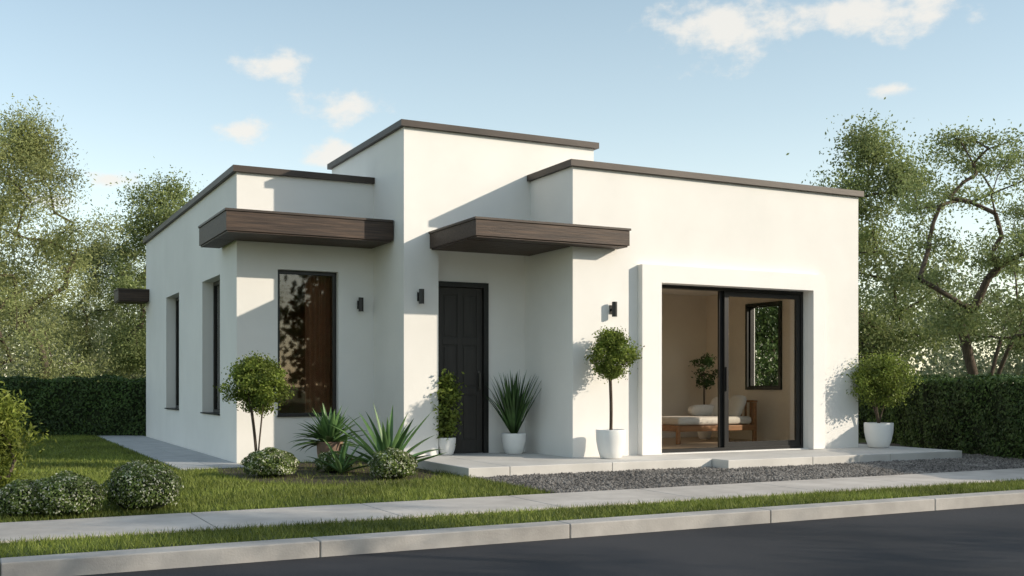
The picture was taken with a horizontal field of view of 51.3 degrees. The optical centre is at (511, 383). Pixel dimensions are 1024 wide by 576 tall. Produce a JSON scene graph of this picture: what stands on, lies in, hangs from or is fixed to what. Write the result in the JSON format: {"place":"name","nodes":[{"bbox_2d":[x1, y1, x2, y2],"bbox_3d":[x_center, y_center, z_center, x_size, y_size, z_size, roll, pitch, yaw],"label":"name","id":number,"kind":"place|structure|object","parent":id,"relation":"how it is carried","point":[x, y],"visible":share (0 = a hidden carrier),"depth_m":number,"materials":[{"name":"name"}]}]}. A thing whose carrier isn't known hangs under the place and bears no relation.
{"place":"outdoors","nodes":[
{"label":"outdoors","id":0,"kind":"place"},
{"bbox_2d":[97,435,243,469],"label":"garden path","id":1,"kind":"structure","parent":0,"point":[173,455],"depth_m":16.56,"materials":[{"name":"grey concrete"}]},
{"bbox_2d":[0,468,1023,542],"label":"sidewalk","id":2,"kind":"structure","parent":0,"point":[62,528],"depth_m":9.43,"materials":[{"name":"concrete"}]},
{"bbox_2d":[0,434,1023,557],"bbox_3d":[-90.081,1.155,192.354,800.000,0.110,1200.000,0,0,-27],"label":"ground","id":3,"kind":"structure","parent":0,"point":[860,440],"depth_m":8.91,"materials":[{"name":"green plant"}]},
{"bbox_2d":[0,299,17,350],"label":"deciduous tree","id":4,"kind":"object","parent":3,"relation":"on","point":[4,327],"visible":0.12,"depth_m":36.83,"materials":[{"name":"green plant"}]},
{"bbox_2d":[0,479,45,516],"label":"boxwood shrub","id":5,"kind":"object","parent":3,"relation":"on","point":[16,495],"visible":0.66,"depth_m":8.63,"materials":[{"name":"green plant"}]},
{"bbox_2d":[0,381,56,487],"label":"green shrub","id":6,"kind":"object","parent":3,"relation":"on","point":[9,410],"visible":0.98,"depth_m":9.38,"materials":[{"name":"green plant"}]},
{"bbox_2d":[30,470,107,515],"bbox_3d":[-3.696,0.907,8.846,0.635,0.387,0.626,0,0,0],"label":"boxwood shrub","id":7,"kind":"object","parent":3,"relation":"on","point":[66,492],"visible":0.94,"depth_m":8.67,"materials":[{"name":"green plant"}]},
{"bbox_2d":[0,93,144,381],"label":"deciduous tree","id":8,"kind":"object","parent":3,"relation":"on","point":[30,147],"visible":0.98,"depth_m":29.70,"materials":[{"name":"green plant"}]},
{"bbox_2d":[0,373,145,435],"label":"hedge","id":9,"kind":"object","parent":3,"relation":"on","point":[80,406],"visible":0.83,"depth_m":22.33,"materials":[{"name":"green plant"}]},
{"bbox_2d":[28,226,145,381],"bbox_3d":[-14.641,-2.215,37.993,4.881,6.721,5.079,0,0,10],"label":"deciduous tree","id":10,"kind":"object","parent":3,"relation":"on","point":[90,328],"visible":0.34,"depth_m":37.37,"materials":[{"name":"green plant"}]},
{"bbox_2d":[77,156,202,377],"bbox_3d":[-12.209,-3.288,36.540,6.466,8.799,5.644,0,0,33],"label":"deciduous tree","id":11,"kind":"object","parent":3,"relation":"on","point":[132,343],"visible":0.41,"depth_m":35.72,"materials":[{"name":"green plant"}]},
{"bbox_2d":[100,460,184,510],"bbox_3d":[-3.194,0.877,9.251,0.666,0.447,0.685,0,0,0],"label":"boxwood shrub","id":12,"kind":"object","parent":3,"relation":"on","point":[146,484],"visible":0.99,"depth_m":9.06,"materials":[{"name":"green plant"}]},
{"bbox_2d":[205,461,440,485],"bbox_3d":[-2.266,1.092,13.192,2.712,0.001,3.628,0,0,-27],"label":"planting bed","id":13,"kind":"object","parent":3,"relation":"on","point":[321,474],"visible":0.34,"depth_m":12.58,"materials":[{"name":"brown soil"}]},
{"bbox_2d":[213,350,295,450],"bbox_3d":[-3.239,0.332,13.628,1.039,1.538,0.926,0,0,23],"label":"ornamental tree","id":14,"kind":"object","parent":13,"relation":"on","point":[259,382],"visible":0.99,"depth_m":13.53,"materials":[{"name":"green plant"}]},
{"bbox_2d":[241,447,299,476],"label":"boxwood shrub","id":15,"kind":"object","parent":13,"relation":"on","point":[270,461],"visible":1,"depth_m":12.34,"materials":[{"name":"green plant"}]},
{"bbox_2d":[289,403,365,456],"bbox_3d":[-2.350,0.670,13.783,1.084,0.860,0.931,0,0,0],"label":"agave plant","id":16,"kind":"object","parent":13,"relation":"on","point":[324,430],"visible":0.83,"depth_m":13.63,"materials":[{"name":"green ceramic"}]},
{"bbox_2d":[314,450,353,472],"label":"boxwood shrub","id":17,"kind":"object","parent":13,"relation":"on","point":[319,465],"visible":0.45,"depth_m":13.05,"materials":[{"name":"green plant"}]},
{"bbox_2d":[307,435,368,472],"bbox_3d":[-2.045,0.825,12.855,0.837,0.490,0.962,0,0,-42],"label":"agave plant","id":18,"kind":"object","parent":13,"relation":"on","point":[337,465],"visible":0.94,"depth_m":12.71,"materials":[{"name":"green plant"}]},
{"bbox_2d":[328,403,446,462],"bbox_3d":[-1.519,0.647,12.918,1.466,0.847,1.525,0,0,0],"label":"agave plant","id":19,"kind":"object","parent":13,"relation":"on","point":[384,441],"visible":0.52,"depth_m":12.83,"materials":[{"name":"green plant"}]},
{"bbox_2d":[367,447,417,478],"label":"boxwood shrub","id":20,"kind":"object","parent":13,"relation":"on","point":[391,463],"visible":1,"depth_m":12.08,"materials":[{"name":"green plant"}]},
{"bbox_2d":[146,127,857,463],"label":"walls","id":21,"kind":"structure","parent":3,"relation":"on","point":[549,315],"depth_m":15.06,"materials":[{"name":"white paint"}]},
{"bbox_2d":[114,290,148,301],"bbox_3d":[-7.775,-1.785,21.776,0.592,0.210,0.700,0,0,-27],"label":"side canopy","id":22,"kind":"object","parent":21,"relation":"attached to","point":[134,295],"visible":0.86,"depth_m":21.47,"materials":[{"name":"brown wood"}]},
{"bbox_2d":[113,288,148,291],"bbox_3d":[-7.778,-1.906,21.765,0.608,0.028,0.716,0,0,-27],"label":"side canopy cap","id":23,"kind":"object","parent":22,"relation":"on","point":[130,289],"visible":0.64,"depth_m":21.44,"materials":[{"name":"metal"}]},
{"bbox_2d":[115,300,147,303],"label":"side canopy soffit","id":24,"kind":"structure","parent":22,"relation":"attached to","point":[129,302],"depth_m":21.70,"materials":[{"name":"brown wood"}]},
{"bbox_2d":[199,210,392,245],"bbox_3d":[-3.063,-2.105,14.991,2.274,0.250,1.810,0,0,-27],"label":"window canopy","id":25,"kind":"object","parent":21,"relation":"attached to","point":[224,221],"visible":0.85,"depth_m":14.18,"materials":[{"name":"brown wood"}]},
{"bbox_2d":[201,230,390,248],"bbox_3d":[-3.065,-1.969,14.996,2.234,0.018,1.780,0,0,-27],"label":"window canopy soffit","id":26,"kind":"structure","parent":25,"relation":"attached to","point":[224,238],"depth_m":14.55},
{"bbox_2d":[198,208,393,227],"bbox_3d":[-3.066,-2.246,14.981,2.290,0.028,1.826,0,0,-27],"label":"window canopy cap","id":27,"kind":"object","parent":25,"relation":"attached to","point":[278,212],"visible":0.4,"depth_m":14.18,"materials":[{"name":"brown metal"}]},
{"bbox_2d":[305,275,331,412],"bbox_3d":[-2.773,-0.375,15.436,0.460,2.750,0.087,0,0,-27],"label":"curtain","id":28,"kind":"object","parent":21,"relation":"hanging from","point":[318,341],"visible":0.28,"depth_m":15.43,"materials":[{"name":"fabric"}]},
{"bbox_2d":[357,297,363,311],"bbox_3d":[-2.177,-1.140,15.313,0.072,0.206,0.120,0,0,-27],"label":"wall lamp","id":29,"kind":"object","parent":21,"relation":"attached to","point":[360,304],"visible":1,"depth_m":15.27,"materials":[{"name":"black metal"}]},
{"bbox_2d":[417,289,423,303],"bbox_3d":[-1.234,-1.185,14.436,0.072,0.206,0.120,0,0,-27],"label":"wall lamp","id":30,"kind":"object","parent":21,"relation":"attached to","point":[420,296],"visible":1,"depth_m":14.39,"materials":[{"name":"black metal"}]},
{"bbox_2d":[438,281,488,452],"bbox_3d":[-0.727,-0.226,14.993,0.842,2.408,0.090,0,0,-27],"label":"entrance door frame","id":31,"kind":"object","parent":21,"relation":"attached to","point":[484,287],"visible":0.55,"depth_m":15.13,"materials":[{"name":"black metal"}]},
{"bbox_2d":[438,287,481,453],"bbox_3d":[-0.750,-0.190,15.024,0.706,2.336,0.054,0,0,-27],"label":"entrance door","id":32,"kind":"structure","parent":31,"relation":"in","point":[459,331],"depth_m":15.04,"materials":[{"name":"paint"}]},
{"bbox_2d":[478,371,480,390],"bbox_3d":[-0.462,-0.040,15.109,0.030,0.280,0.056,0,0,-27],"label":"door handle","id":33,"kind":"object","parent":32,"relation":"attached to","point":[479,381],"visible":1,"depth_m":15.09,"materials":[{"name":"metal"}]},
{"bbox_2d":[164,270,777,416],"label":"window frames","id":34,"kind":"structure","parent":21,"relation":"attached to","point":[751,349],"depth_m":15.97,"materials":[{"name":"black metal"}]},
{"bbox_2d":[178,285,219,409],"bbox_3d":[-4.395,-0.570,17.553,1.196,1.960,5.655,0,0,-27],"label":"window glass","id":35,"kind":"object","parent":34,"relation":"in","point":[218,346],"visible":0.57,"depth_m":16.67,"materials":[{"name":"black glass"}]},
{"bbox_2d":[143,119,863,243],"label":"roof trim","id":36,"kind":"structure","parent":21,"relation":"attached to","point":[234,169],"depth_m":15.11,"materials":[{"name":"metal"}]},
{"bbox_2d":[430,219,629,248],"bbox_3d":[0.225,-1.950,14.409,2.268,0.200,1.491,0,0,-27],"label":"entrance canopy","id":37,"kind":"object","parent":21,"relation":"attached to","point":[483,227],"visible":0.75,"depth_m":13.74,"materials":[{"name":"brown wood"}]},
{"bbox_2d":[432,236,627,255],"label":"entrance canopy soffit","id":38,"kind":"structure","parent":37,"relation":"attached to","point":[501,245],"depth_m":14.18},
{"bbox_2d":[429,216,630,233],"bbox_3d":[0.229,-2.066,14.402,2.300,0.028,1.507,0,0,-27],"label":"entrance canopy cap","id":39,"kind":"object","parent":37,"relation":"attached to","point":[523,221],"visible":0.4,"depth_m":13.72,"materials":[{"name":"brown metal"}]},
{"bbox_2d":[609,301,616,316],"bbox_3d":[1.375,-1.010,14.420,0.072,0.206,0.120,0,0,-27],"label":"wall lamp","id":40,"kind":"object","parent":21,"relation":"attached to","point":[613,309],"visible":1,"depth_m":14.37,"materials":[{"name":"black metal"}]},
{"bbox_2d":[638,264,824,454],"bbox_3d":[3.225,-0.332,15.364,3.300,2.616,0.119,0,0,-27],"label":"window surround","id":41,"kind":"object","parent":21,"relation":"attached to","point":[652,279],"visible":1,"depth_m":14.93,"materials":[{"name":"paint"}]},
{"bbox_2d":[662,285,802,452],"bbox_3d":[3.166,-0.215,15.579,2.746,2.366,0.125,0,0,-27],"label":"sliding door frame","id":42,"kind":"object","parent":21,"relation":"attached to","point":[724,295],"visible":0.74,"depth_m":15.56,"materials":[{"name":"black metal"}]},
{"bbox_2d":[0,221,1023,384],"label":"distant trees","id":43,"kind":"object","parent":3,"relation":"on","point":[947,367],"visible":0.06,"depth_m":44.79,"materials":[{"name":"green plant"}]},
{"bbox_2d":[755,306,777,385],"bbox_3d":[5.298,-0.681,22.110,3.446,4.324,3.206,0,0,-30],"label":"garden shrub","id":44,"kind":"object","parent":3,"relation":"on","point":[766,329],"visible":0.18,"depth_m":21.50,"materials":[{"name":"green plant"}]},
{"bbox_2d":[786,97,974,376],"bbox_3d":[10.716,-3.807,32.640,7.231,9.840,6.312,0,0,-25],"label":"deciduous tree","id":45,"kind":"object","parent":3,"relation":"on","point":[873,151],"visible":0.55,"depth_m":31.91,"materials":[{"name":"green plant"}]},
{"bbox_2d":[858,373,1023,458],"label":"hedge","id":46,"kind":"object","parent":3,"relation":"on","point":[982,414],"visible":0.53,"depth_m":16.90,"materials":[{"name":"green plant"}]},
{"bbox_2d":[866,116,1023,378],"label":"deciduous tree","id":47,"kind":"object","parent":3,"relation":"on","point":[961,321],"visible":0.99,"depth_m":26.13,"materials":[{"name":"green plant"}]},
{"bbox_2d":[945,192,1023,363],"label":"deciduous tree","id":48,"kind":"object","parent":3,"relation":"on","point":[1015,350],"visible":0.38,"depth_m":34.39,"materials":[{"name":"green plant"}]},
{"bbox_2d":[0,0,1023,385],"label":"sky","id":49,"kind":"structure","parent":0,"point":[732,88],"materials":[{"name":"blue"}]},
{"bbox_2d":[79,504,1023,575],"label":"road","id":50,"kind":"structure","parent":0,"point":[982,541],"depth_m":7.50,"materials":[{"name":"grey asphalt"}]},
{"bbox_2d":[0,490,1023,575],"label":"kerb","id":51,"kind":"structure","parent":50,"relation":"on","point":[99,562],"depth_m":7.87,"materials":[{"name":"concrete"}]},
{"bbox_2d":[662,437,760,448],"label":"interior floor","id":52,"kind":"structure","parent":0,"point":[686,442],"depth_m":17.69,"materials":[{"name":"brown wood"}]},
{"bbox_2d":[280,275,304,412],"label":"window","id":53,"kind":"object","parent":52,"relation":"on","point":[292,325],"depth_m":18.17,"materials":[{"name":"black glass"}]},
{"bbox_2d":[688,353,717,438],"bbox_3d":[3.446,0.206,18.843,0.496,1.528,0.569,0,0,-42],"label":"indoor plant","id":54,"kind":"object","parent":52,"relation":"on","point":[705,382],"visible":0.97,"depth_m":18.80,"materials":[{"name":"green plant"}]},
{"bbox_2d":[662,395,757,443],"bbox_3d":[3.209,0.580,17.826,1.630,0.780,0.800,0,0,-27],"label":"daybed","id":55,"kind":"object","parent":52,"relation":"on","point":[704,418],"visible":0.75,"depth_m":17.75,"materials":[{"name":"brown wood"}]},
{"bbox_2d":[662,294,794,440],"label":"interior walls","id":56,"kind":"structure","parent":52,"relation":"on","point":[689,328],"depth_m":19.23,"materials":[{"name":"beige paint"}]},
{"bbox_2d":[662,432,698,437],"bbox_3d":[1.481,0.925,18.573,4.730,0.090,0.020,0,0,-27],"label":"skirting","id":57,"kind":"object","parent":56,"relation":"attached to","point":[683,434],"depth_m":19.39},
{"bbox_2d":[745,301,781,389],"bbox_3d":[4.293,-0.645,18.211,0.040,1.490,0.900,0,0,-27],"label":"room window trim","id":58,"kind":"structure","parent":56,"relation":"attached to","point":[747,306],"depth_m":18.15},
{"bbox_2d":[485,442,1021,492],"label":"gravel drive","id":59,"kind":"structure","parent":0,"point":[765,472],"depth_m":12.74,"materials":[{"name":"grey gravel"}]},
{"bbox_2d":[415,452,711,476],"bbox_3d":[0.526,1.050,14.278,3.525,0.140,2.358,0,0,-27],"label":"porch","id":60,"kind":"object","parent":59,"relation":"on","point":[489,464],"visible":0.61,"depth_m":13.47,"materials":[{"name":"concrete"}]},
{"bbox_2d":[430,368,466,454],"bbox_3d":[-0.915,0.382,14.695,0.581,1.192,0.579,0,0,0],"label":"potted ficus","id":61,"kind":"object","parent":60,"relation":"on","point":[449,394],"visible":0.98,"depth_m":14.61,"materials":[{"name":"green plant"}]},
{"bbox_2d":[483,370,540,453],"bbox_3d":[0.010,0.383,14.982,0.926,1.191,1.083,0,0,0],"label":"potted yucca","id":62,"kind":"object","parent":60,"relation":"on","point":[514,406],"visible":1,"depth_m":14.82,"materials":[{"name":"green plant"}]},
{"bbox_2d":[584,326,644,458],"bbox_3d":[1.283,0.098,13.969,0.786,1.761,0.747,0,0,32],"label":"potted topiary tree","id":63,"kind":"object","parent":60,"relation":"on","point":[614,348],"visible":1,"depth_m":13.89,"materials":[{"name":"green plant"}]},
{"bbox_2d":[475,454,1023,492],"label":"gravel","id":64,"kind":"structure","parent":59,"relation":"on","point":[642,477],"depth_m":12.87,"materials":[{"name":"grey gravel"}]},
{"bbox_2d":[672,444,961,467],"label":"terrace slab","id":65,"kind":"structure","parent":59,"relation":"on","point":[859,453],"depth_m":14.84,"materials":[{"name":"concrete"}]},
{"bbox_2d":[841,349,927,447],"bbox_3d":[5.724,0.201,16.469,1.328,1.553,1.335,0,0,20],"label":"potted olive tree","id":66,"kind":"object","parent":65,"relation":"on","point":[876,387],"visible":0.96,"depth_m":16.27,"materials":[{"name":"green plant"}]}
]}

